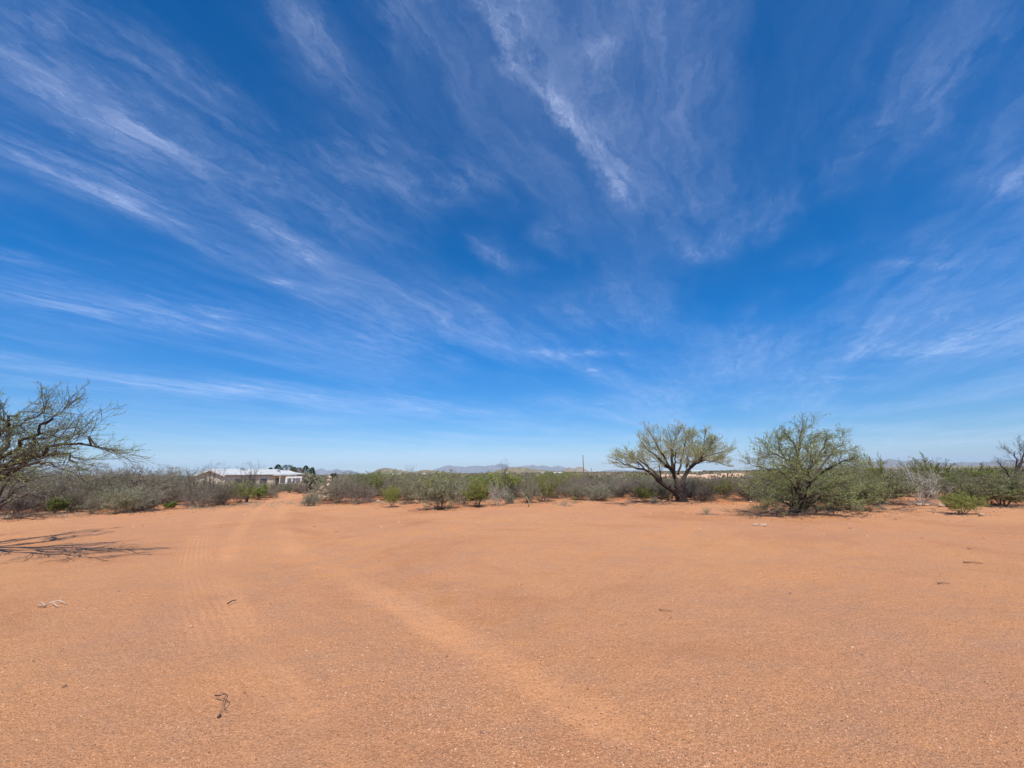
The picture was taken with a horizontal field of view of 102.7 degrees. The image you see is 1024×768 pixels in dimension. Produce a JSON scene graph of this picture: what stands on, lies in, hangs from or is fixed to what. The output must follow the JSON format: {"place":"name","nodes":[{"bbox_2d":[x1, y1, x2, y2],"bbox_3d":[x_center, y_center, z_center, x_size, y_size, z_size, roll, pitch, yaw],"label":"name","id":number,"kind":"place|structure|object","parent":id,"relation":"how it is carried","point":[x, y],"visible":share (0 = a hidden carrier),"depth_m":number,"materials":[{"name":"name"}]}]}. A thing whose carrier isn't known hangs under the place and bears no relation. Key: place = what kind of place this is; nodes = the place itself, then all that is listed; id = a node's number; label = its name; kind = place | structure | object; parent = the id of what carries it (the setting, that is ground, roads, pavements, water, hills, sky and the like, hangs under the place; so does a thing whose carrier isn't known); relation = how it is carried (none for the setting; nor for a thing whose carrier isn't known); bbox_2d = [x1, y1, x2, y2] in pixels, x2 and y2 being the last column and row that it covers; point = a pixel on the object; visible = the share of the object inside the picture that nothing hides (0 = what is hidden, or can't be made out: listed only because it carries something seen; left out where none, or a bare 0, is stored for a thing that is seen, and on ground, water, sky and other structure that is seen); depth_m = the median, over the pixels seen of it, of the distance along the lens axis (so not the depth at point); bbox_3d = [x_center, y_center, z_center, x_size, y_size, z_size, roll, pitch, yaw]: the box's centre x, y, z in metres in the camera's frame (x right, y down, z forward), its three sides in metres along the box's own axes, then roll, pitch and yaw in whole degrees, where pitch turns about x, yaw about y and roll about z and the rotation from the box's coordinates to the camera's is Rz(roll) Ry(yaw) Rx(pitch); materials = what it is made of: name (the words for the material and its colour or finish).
{"place":"outdoors","nodes":[
{"label":"outdoors","id":0,"kind":"place"},
{"bbox_2d":[309,468,361,474],"bbox_3d":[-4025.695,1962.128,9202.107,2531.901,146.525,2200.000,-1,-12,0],"label":"mountain range","id":1,"kind":"structure","parent":0,"point":[321,471],"depth_m":8747.17,"materials":[{"name":"stone"}]},
{"bbox_2d":[370,468,409,473],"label":"hill","id":2,"kind":"structure","parent":0,"point":[388,470],"depth_m":1546.97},
{"bbox_2d":[434,464,573,472],"bbox_3d":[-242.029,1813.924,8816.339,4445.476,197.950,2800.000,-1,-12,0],"label":"mountain range","id":3,"kind":"structure","parent":0,"point":[477,469],"depth_m":8337.64,"materials":[{"name":"grey stone"}]},
{"bbox_2d":[0,468,1023,767],"bbox_3d":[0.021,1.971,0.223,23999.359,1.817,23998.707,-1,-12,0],"label":"ground","id":4,"kind":"structure","parent":0,"point":[258,678],"depth_m":4.02,"materials":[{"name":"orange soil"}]},
{"bbox_2d":[0,487,68,512],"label":"bare shrub","id":5,"kind":"object","parent":4,"relation":"on","point":[23,503],"visible":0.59,"depth_m":17.70,"materials":[{"name":"grey plant"}]},
{"bbox_2d":[0,492,72,522],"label":"dead branches","id":6,"kind":"object","parent":4,"relation":"on","point":[17,516],"visible":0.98,"depth_m":15.34,"materials":[{"name":"grey wood"}]},
{"bbox_2d":[0,471,82,509],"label":"bare shrub","id":7,"kind":"object","parent":4,"relation":"on","point":[55,483],"visible":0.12,"depth_m":19.74,"materials":[{"name":"grey plant"}]},
{"bbox_2d":[0,464,99,508],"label":"bare shrub","id":8,"kind":"object","parent":4,"relation":"on","point":[9,493],"visible":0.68,"depth_m":16.29,"materials":[{"name":"grey plant"}]},
{"bbox_2d":[12,471,100,510],"bbox_3d":[-21.098,4.928,18.797,3.203,1.861,3.144,1,-12,-7],"label":"bare shrub","id":9,"kind":"object","parent":4,"relation":"on","point":[40,483],"visible":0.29,"depth_m":18.70,"materials":[{"name":"grey plant"}]},
{"bbox_2d":[45,496,72,513],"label":"leafy shrub","id":10,"kind":"object","parent":4,"relation":"on","point":[53,507],"visible":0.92,"depth_m":17.11,"materials":[{"name":"green plant"}]},
{"bbox_2d":[46,484,100,512],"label":"bare shrub","id":11,"kind":"object","parent":4,"relation":"on","point":[75,502],"visible":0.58,"depth_m":17.98,"materials":[{"name":"grey plant"}]},
{"bbox_2d":[44,463,109,486],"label":"bare shrub","id":12,"kind":"object","parent":4,"relation":"on","point":[76,473],"visible":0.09,"depth_m":23.93,"materials":[{"name":"grey plant"}]},
{"bbox_2d":[0,377,159,489],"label":"mesquite tree","id":13,"kind":"object","parent":4,"relation":"on","point":[29,452],"visible":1,"depth_m":7.79,"materials":[{"name":"green plant"}]},
{"bbox_2d":[30,475,132,509],"bbox_3d":[-20.508,5.146,19.628,3.123,1.806,3.023,3,-13,-16],"label":"bare shrub","id":14,"kind":"object","parent":4,"relation":"on","point":[59,487],"visible":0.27,"depth_m":19.55,"materials":[{"name":"grey plant"}]},
{"bbox_2d":[77,493,108,513],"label":"bare shrub","id":15,"kind":"object","parent":4,"relation":"on","point":[88,504],"visible":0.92,"depth_m":17.14,"materials":[{"name":"grey plant"}]},
{"bbox_2d":[24,465,162,507],"bbox_3d":[-20.819,5.317,21.519,4.745,2.223,4.658,-1,-12,0],"label":"bare shrub","id":16,"kind":"object","parent":4,"relation":"on","point":[125,481],"visible":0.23,"depth_m":21.06,"materials":[{"name":"grey plant"}]},
{"bbox_2d":[70,481,134,509],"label":"bare shrub","id":17,"kind":"object","parent":4,"relation":"on","point":[103,488],"visible":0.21,"depth_m":19.16,"materials":[{"name":"grey plant"}]},
{"bbox_2d":[76,478,153,508],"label":"bare shrub","id":18,"kind":"object","parent":4,"relation":"on","point":[111,494],"visible":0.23,"depth_m":18.46,"materials":[{"name":"grey plant"}]},
{"bbox_2d":[65,464,182,505],"bbox_3d":[-20.204,5.361,21.823,4.391,2.287,4.250,-7,-14,26],"label":"bare shrub","id":19,"kind":"object","parent":4,"relation":"on","point":[144,483],"visible":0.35,"depth_m":21.63,"materials":[{"name":"grey plant"}]},
{"bbox_2d":[97,485,153,513],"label":"leafy shrub","id":20,"kind":"object","parent":4,"relation":"on","point":[123,499],"visible":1,"depth_m":17.36,"materials":[{"name":"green plant"}]},
{"bbox_2d":[77,464,180,497],"bbox_3d":[-20.754,5.556,22.776,4.106,2.311,3.974,-6,-13,23],"label":"bare shrub","id":21,"kind":"object","parent":4,"relation":"on","point":[141,478],"visible":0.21,"depth_m":22.66,"materials":[{"name":"grey plant"}]},
{"bbox_2d":[112,481,174,508],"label":"bare shrub","id":22,"kind":"object","parent":4,"relation":"on","point":[147,492],"visible":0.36,"depth_m":19.01,"materials":[{"name":"grey plant"}]},
{"bbox_2d":[129,489,164,510],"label":"leafy shrub","id":23,"kind":"object","parent":4,"relation":"on","point":[149,505],"visible":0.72,"depth_m":18.22,"materials":[{"name":"grey plant"}]},
{"bbox_2d":[137,466,200,496],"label":"bare shrub","id":24,"kind":"object","parent":4,"relation":"on","point":[157,471],"visible":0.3,"depth_m":24.35,"materials":[{"name":"grey plant"}]},
{"bbox_2d":[151,484,193,504],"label":"bare shrub","id":25,"kind":"object","parent":4,"relation":"on","point":[183,492],"visible":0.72,"depth_m":21.58,"materials":[{"name":"grey plant"}]},
{"bbox_2d":[129,465,216,486],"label":"bare shrub","id":26,"kind":"object","parent":4,"relation":"on","point":[195,479],"visible":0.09,"depth_m":29.83,"materials":[{"name":"grey plant"}]},
{"bbox_2d":[147,466,206,501],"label":"bare shrub","id":27,"kind":"object","parent":4,"relation":"on","point":[176,483],"visible":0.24,"depth_m":24.56,"materials":[{"name":"grey plant"}]},
{"bbox_2d":[176,464,212,498],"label":"tall bare shrub","id":28,"kind":"object","parent":4,"relation":"on","point":[197,471],"visible":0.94,"depth_m":22.84,"materials":[{"name":"grey plant"}]},
{"bbox_2d":[176,484,220,507],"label":"bare shrub","id":29,"kind":"object","parent":4,"relation":"on","point":[200,500],"visible":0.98,"depth_m":20.27,"materials":[{"name":"grey plant"}]},
{"bbox_2d":[199,460,227,491],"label":"tall bare shrub","id":30,"kind":"object","parent":4,"relation":"on","point":[213,479],"visible":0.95,"depth_m":23.43,"materials":[{"name":"grey plant"}]},
{"bbox_2d":[201,479,244,504],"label":"bare shrub","id":31,"kind":"object","parent":4,"relation":"on","point":[224,489],"visible":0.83,"depth_m":21.52,"materials":[{"name":"grey plant"}]},
{"bbox_2d":[211,475,259,495],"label":"leafy shrub","id":32,"kind":"object","parent":4,"relation":"on","point":[238,479],"visible":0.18,"depth_m":29.46,"materials":[{"name":"green plant"}]},
{"bbox_2d":[220,480,257,502],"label":"creosote bush","id":33,"kind":"object","parent":4,"relation":"on","point":[240,490],"visible":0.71,"depth_m":23.35,"materials":[{"name":"green plant"}]},
{"bbox_2d":[195,468,303,486],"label":"manufactured house","id":34,"kind":"structure","parent":4,"relation":"on","point":[269,475],"depth_m":88.57,"materials":[{"name":"beige metal"}]},
{"bbox_2d":[235,463,264,501],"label":"tall bare shrub","id":35,"kind":"object","parent":4,"relation":"on","point":[246,498],"visible":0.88,"depth_m":24.20,"materials":[{"name":"grey plant"}]},
{"bbox_2d":[246,483,267,499],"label":"leafy shrub","id":36,"kind":"object","parent":4,"relation":"on","point":[263,490],"visible":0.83,"depth_m":26.77,"materials":[{"name":"green plant"}]},
{"bbox_2d":[291,481,309,492],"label":"bare shrub","id":37,"kind":"object","parent":4,"relation":"on","point":[299,488],"visible":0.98,"depth_m":37.10,"materials":[{"name":"grey plant"}]},
{"bbox_2d":[299,491,321,505],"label":"leafy shrub","id":38,"kind":"object","parent":4,"relation":"on","point":[310,499],"visible":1,"depth_m":20.74,"materials":[{"name":"grey plant"}]},
{"bbox_2d":[315,470,357,502],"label":"bare shrub","id":39,"kind":"object","parent":4,"relation":"on","point":[334,490],"visible":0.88,"depth_m":22.65,"materials":[{"name":"grey plant"}]},
{"bbox_2d":[332,477,382,503],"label":"bare shrub","id":40,"kind":"object","parent":4,"relation":"on","point":[358,495],"visible":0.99,"depth_m":22.37,"materials":[{"name":"grey plant"}]},
{"bbox_2d":[338,470,386,497],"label":"leafy shrub","id":41,"kind":"object","parent":4,"relation":"on","point":[361,478],"visible":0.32,"depth_m":26.95,"materials":[{"name":"green plant"}]},
{"bbox_2d":[359,471,385,498],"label":"creosote bush","id":42,"kind":"object","parent":4,"relation":"on","point":[376,482],"visible":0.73,"depth_m":24.24,"materials":[{"name":"green plant"}]},
{"bbox_2d":[364,471,408,496],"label":"bare shrub","id":43,"kind":"object","parent":4,"relation":"on","point":[390,481],"visible":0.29,"depth_m":26.95,"materials":[{"name":"grey plant"}]},
{"bbox_2d":[381,481,400,507],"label":"creosote bush","id":44,"kind":"object","parent":4,"relation":"on","point":[395,496],"visible":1,"depth_m":19.28,"materials":[{"name":"green plant"}]},
{"bbox_2d":[387,473,435,500],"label":"leafy shrub","id":45,"kind":"object","parent":4,"relation":"on","point":[403,482],"visible":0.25,"depth_m":24.67,"materials":[{"name":"green plant"}]},
{"bbox_2d":[394,472,430,503],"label":"bare shrub","id":46,"kind":"object","parent":4,"relation":"on","point":[406,488],"visible":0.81,"depth_m":20.86,"materials":[{"name":"grey plant"}]},
{"bbox_2d":[408,469,464,509],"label":"leafy shrub","id":47,"kind":"object","parent":4,"relation":"on","point":[439,493],"visible":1,"depth_m":18.22,"materials":[{"name":"green plant"}]},
{"bbox_2d":[418,469,483,497],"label":"creosote bush","id":48,"kind":"object","parent":4,"relation":"on","point":[444,472],"visible":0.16,"depth_m":26.61,"materials":[{"name":"green plant"}]},
{"bbox_2d":[448,474,472,504],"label":"bare shrub","id":49,"kind":"object","parent":4,"relation":"on","point":[465,489],"visible":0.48,"depth_m":20.26,"materials":[{"name":"grey plant"}]},
{"bbox_2d":[461,476,492,506],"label":"creosote bush","id":50,"kind":"object","parent":4,"relation":"on","point":[480,492],"visible":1,"depth_m":19.17,"materials":[{"name":"green plant"}]},
{"bbox_2d":[482,473,510,505],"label":"bare shrub","id":51,"kind":"object","parent":4,"relation":"on","point":[494,490],"visible":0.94,"depth_m":19.93,"materials":[{"name":"grey plant"}]},
{"bbox_2d":[469,467,527,497],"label":"creosote bush","id":52,"kind":"object","parent":4,"relation":"on","point":[510,479],"visible":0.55,"depth_m":24.33,"materials":[{"name":"green plant"}]},
{"bbox_2d":[0,492,1023,522],"bbox_3d":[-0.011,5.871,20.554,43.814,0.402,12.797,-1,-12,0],"label":"dry grass","id":53,"kind":"structure","parent":4,"relation":"on","point":[287,502],"depth_m":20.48,"materials":[{"name":"plant"}]},
{"bbox_2d":[0,498,1023,561],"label":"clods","id":54,"kind":"object","parent":4,"relation":"on","point":[507,522],"visible":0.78,"depth_m":13.58,"materials":[{"name":"soil"}]},
{"bbox_2d":[499,481,526,498],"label":"bare shrub","id":55,"kind":"object","parent":4,"relation":"on","point":[512,491],"visible":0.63,"depth_m":23.33,"materials":[{"name":"grey plant"}]},
{"bbox_2d":[514,476,543,502],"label":"bare shrub","id":56,"kind":"object","parent":4,"relation":"on","point":[529,495],"visible":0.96,"depth_m":21.28,"materials":[{"name":"grey plant"}]},
{"bbox_2d":[529,473,560,501],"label":"creosote bush","id":57,"kind":"object","parent":4,"relation":"on","point":[551,487],"visible":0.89,"depth_m":21.95,"materials":[{"name":"green plant"}]},
{"bbox_2d":[537,478,570,497],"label":"bare shrub","id":58,"kind":"object","parent":4,"relation":"on","point":[557,490],"visible":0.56,"depth_m":23.68,"materials":[{"name":"grey plant"}]},
{"bbox_2d":[542,472,570,493],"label":"creosote bush","id":59,"kind":"object","parent":4,"relation":"on","point":[559,481],"visible":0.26,"depth_m":28.86,"materials":[{"name":"green plant"}]},
{"bbox_2d":[568,482,587,499],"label":"leafy shrub","id":60,"kind":"object","parent":4,"relation":"on","point":[574,490],"visible":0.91,"depth_m":23.04,"materials":[{"name":"green plant"}]},
{"bbox_2d":[560,476,598,495],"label":"bare shrub","id":61,"kind":"object","parent":4,"relation":"on","point":[568,486],"visible":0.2,"depth_m":26.21,"materials":[{"name":"grey plant"}]},
{"bbox_2d":[578,481,619,500],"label":"leafy shrub","id":62,"kind":"object","parent":4,"relation":"on","point":[601,492],"visible":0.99,"depth_m":22.62,"materials":[{"name":"grey plant"}]},
{"bbox_2d":[176,467,1023,492],"bbox_3d":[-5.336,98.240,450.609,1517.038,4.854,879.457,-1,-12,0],"label":"scrubland","id":63,"kind":"structure","parent":4,"relation":"on","point":[604,476],"depth_m":208.86,"materials":[{"name":"green plant"}]},
{"bbox_2d":[599,475,633,496],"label":"bare shrub","id":64,"kind":"object","parent":4,"relation":"on","point":[621,489],"visible":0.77,"depth_m":24.06,"materials":[{"name":"grey plant"}]},
{"bbox_2d":[615,475,648,496],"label":"bare shrub","id":65,"kind":"object","parent":4,"relation":"on","point":[627,492],"visible":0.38,"depth_m":24.28,"materials":[{"name":"grey plant"}]},
{"bbox_2d":[624,479,658,494],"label":"bare shrub","id":66,"kind":"object","parent":4,"relation":"on","point":[641,484],"visible":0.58,"depth_m":23.32,"materials":[{"name":"grey plant"}]},
{"bbox_2d":[632,483,657,501],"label":"creosote bush","id":67,"kind":"object","parent":4,"relation":"on","point":[642,493],"visible":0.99,"depth_m":20.95,"materials":[{"name":"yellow plant"}]},
{"bbox_2d":[654,483,674,497],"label":"leafy shrub","id":68,"kind":"object","parent":4,"relation":"on","point":[665,492],"visible":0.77,"depth_m":22.45,"materials":[{"name":"green plant"}]},
{"bbox_2d":[602,419,737,501],"bbox_3d":[8.288,3.975,21.576,6.687,4.540,8.062,-4,-13,16],"label":"mesquite tree","id":69,"kind":"object","parent":4,"relation":"on","point":[697,454],"visible":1,"depth_m":20.71,"materials":[{"name":"green plant"}]},
{"bbox_2d":[681,481,700,496],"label":"bare shrub","id":70,"kind":"object","parent":4,"relation":"on","point":[686,489],"visible":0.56,"depth_m":22.51,"materials":[{"name":"grey plant"}]},
{"bbox_2d":[680,475,720,494],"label":"bare shrub","id":71,"kind":"object","parent":4,"relation":"on","point":[689,478],"visible":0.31,"depth_m":25.17,"materials":[{"name":"grey plant"}]},
{"bbox_2d":[659,473,745,479],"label":"dirt bank","id":72,"kind":"structure","parent":4,"relation":"on","point":[705,475],"depth_m":58.51,"materials":[{"name":"beige soil"}]},
{"bbox_2d":[684,480,721,500],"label":"bare shrub","id":73,"kind":"object","parent":4,"relation":"on","point":[703,492],"visible":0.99,"depth_m":21.08,"materials":[{"name":"grey plant"}]},
{"bbox_2d":[701,479,742,497],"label":"creosote bush","id":74,"kind":"object","parent":4,"relation":"on","point":[722,488],"visible":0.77,"depth_m":21.42,"materials":[{"name":"green plant"}]},
{"bbox_2d":[719,476,778,500],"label":"bare shrub","id":75,"kind":"object","parent":4,"relation":"on","point":[743,491],"visible":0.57,"depth_m":20.20,"materials":[{"name":"grey plant"}]},
{"bbox_2d":[768,473,822,499],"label":"leafy shrub","id":76,"kind":"object","parent":4,"relation":"on","point":[789,488],"visible":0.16,"depth_m":19.73,"materials":[{"name":"green plant"}]},
{"bbox_2d":[733,486,870,518],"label":"dead branches","id":77,"kind":"object","parent":4,"relation":"on","point":[815,513],"visible":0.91,"depth_m":13.68,"materials":[{"name":"wood"}]},
{"bbox_2d":[730,411,890,514],"bbox_3d":[10.671,2.938,15.689,8.480,3.844,4.685,9,-16,-39],"label":"bushy mesquite","id":78,"kind":"object","parent":4,"relation":"on","point":[804,478],"visible":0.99,"depth_m":14.41,"materials":[{"name":"green plant"}]},
{"bbox_2d":[796,467,905,510],"bbox_3d":[12.677,4.007,15.711,3.088,1.651,3.093,-7,-14,27],"label":"leafy shrub","id":79,"kind":"object","parent":4,"relation":"on","point":[867,493],"visible":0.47,"depth_m":15.19,"materials":[{"name":"green plant"}]},
{"bbox_2d":[860,451,891,478],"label":"creosote bush","id":80,"kind":"object","parent":4,"relation":"on","point":[873,469],"visible":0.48,"depth_m":24.09,"materials":[{"name":"green plant"}]},
{"bbox_2d":[811,491,944,512],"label":"dead branches","id":81,"kind":"object","parent":4,"relation":"on","point":[886,505],"visible":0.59,"depth_m":15.24,"materials":[{"name":"wood"}]},
{"bbox_2d":[839,462,923,503],"bbox_3d":[16.357,4.364,18.115,2.651,1.820,2.646,6,-14,-28],"label":"leafy shrub","id":82,"kind":"object","parent":4,"relation":"on","point":[895,482],"visible":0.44,"depth_m":17.66,"materials":[{"name":"green plant"}]},
{"bbox_2d":[882,454,956,502],"bbox_3d":[18.382,4.260,18.413,2.878,2.184,2.462,-1,-12,2],"label":"bare shrub","id":83,"kind":"object","parent":4,"relation":"on","point":[932,480],"visible":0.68,"depth_m":18.29,"materials":[{"name":"grey plant"}]},
{"bbox_2d":[896,451,955,496],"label":"bush","id":84,"kind":"object","parent":4,"relation":"on","point":[947,470],"visible":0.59,"depth_m":22.56,"materials":[{"name":"green plant"}]},
{"bbox_2d":[922,473,968,496],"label":"creosote bush","id":85,"kind":"object","parent":4,"relation":"on","point":[949,477],"visible":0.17,"depth_m":21.38,"materials":[{"name":"green plant"}]},
{"bbox_2d":[930,471,990,497],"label":"bare shrub","id":86,"kind":"object","parent":4,"relation":"on","point":[950,488],"visible":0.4,"depth_m":20.10,"materials":[{"name":"grey plant"}]},
{"bbox_2d":[936,489,990,514],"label":"creosote bush","id":87,"kind":"object","parent":4,"relation":"on","point":[957,502],"visible":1,"depth_m":13.84,"materials":[{"name":"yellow plant"}]},
{"bbox_2d":[928,472,1003,498],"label":"bare shrub","id":88,"kind":"object","parent":4,"relation":"on","point":[963,481],"visible":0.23,"depth_m":20.58,"materials":[{"name":"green plant"}]},
{"bbox_2d":[941,470,1001,492],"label":"creosote bush","id":89,"kind":"object","parent":4,"relation":"on","point":[972,474],"visible":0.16,"depth_m":21.62,"materials":[{"name":"green plant"}]},
{"bbox_2d":[946,464,1023,505],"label":"leafy shrub","id":90,"kind":"object","parent":4,"relation":"on","point":[1012,491],"visible":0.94,"depth_m":16.83,"materials":[{"name":"green plant"}]},
{"bbox_2d":[957,463,1014,480],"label":"creosote bush","id":91,"kind":"object","parent":4,"relation":"on","point":[991,469],"visible":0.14,"depth_m":23.49,"materials":[{"name":"green plant"}]},
{"bbox_2d":[995,435,1023,478],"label":"bare tree","id":92,"kind":"object","parent":4,"relation":"on","point":[1021,462],"visible":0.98,"depth_m":20.91,"materials":[{"name":"grey plant"}]},
{"bbox_2d":[0,0,1023,476],"label":"sky","id":93,"kind":"structure","parent":0,"point":[360,236],"materials":[{"name":"blue"}]},
{"bbox_2d":[489,467,568,472],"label":"hill","id":94,"kind":"structure","parent":0,"point":[518,470],"depth_m":1267.61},
{"bbox_2d":[812,465,1023,469],"bbox_3d":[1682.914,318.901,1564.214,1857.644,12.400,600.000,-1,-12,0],"label":"hill","id":95,"kind":"structure","parent":0,"point":[944,467],"depth_m":1471.75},
{"bbox_2d":[834,459,1023,467],"bbox_3d":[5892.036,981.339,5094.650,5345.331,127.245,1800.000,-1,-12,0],"label":"mountain range","id":96,"kind":"structure","parent":0,"point":[891,462],"depth_m":4812.60,"materials":[{"name":"grey stone"}]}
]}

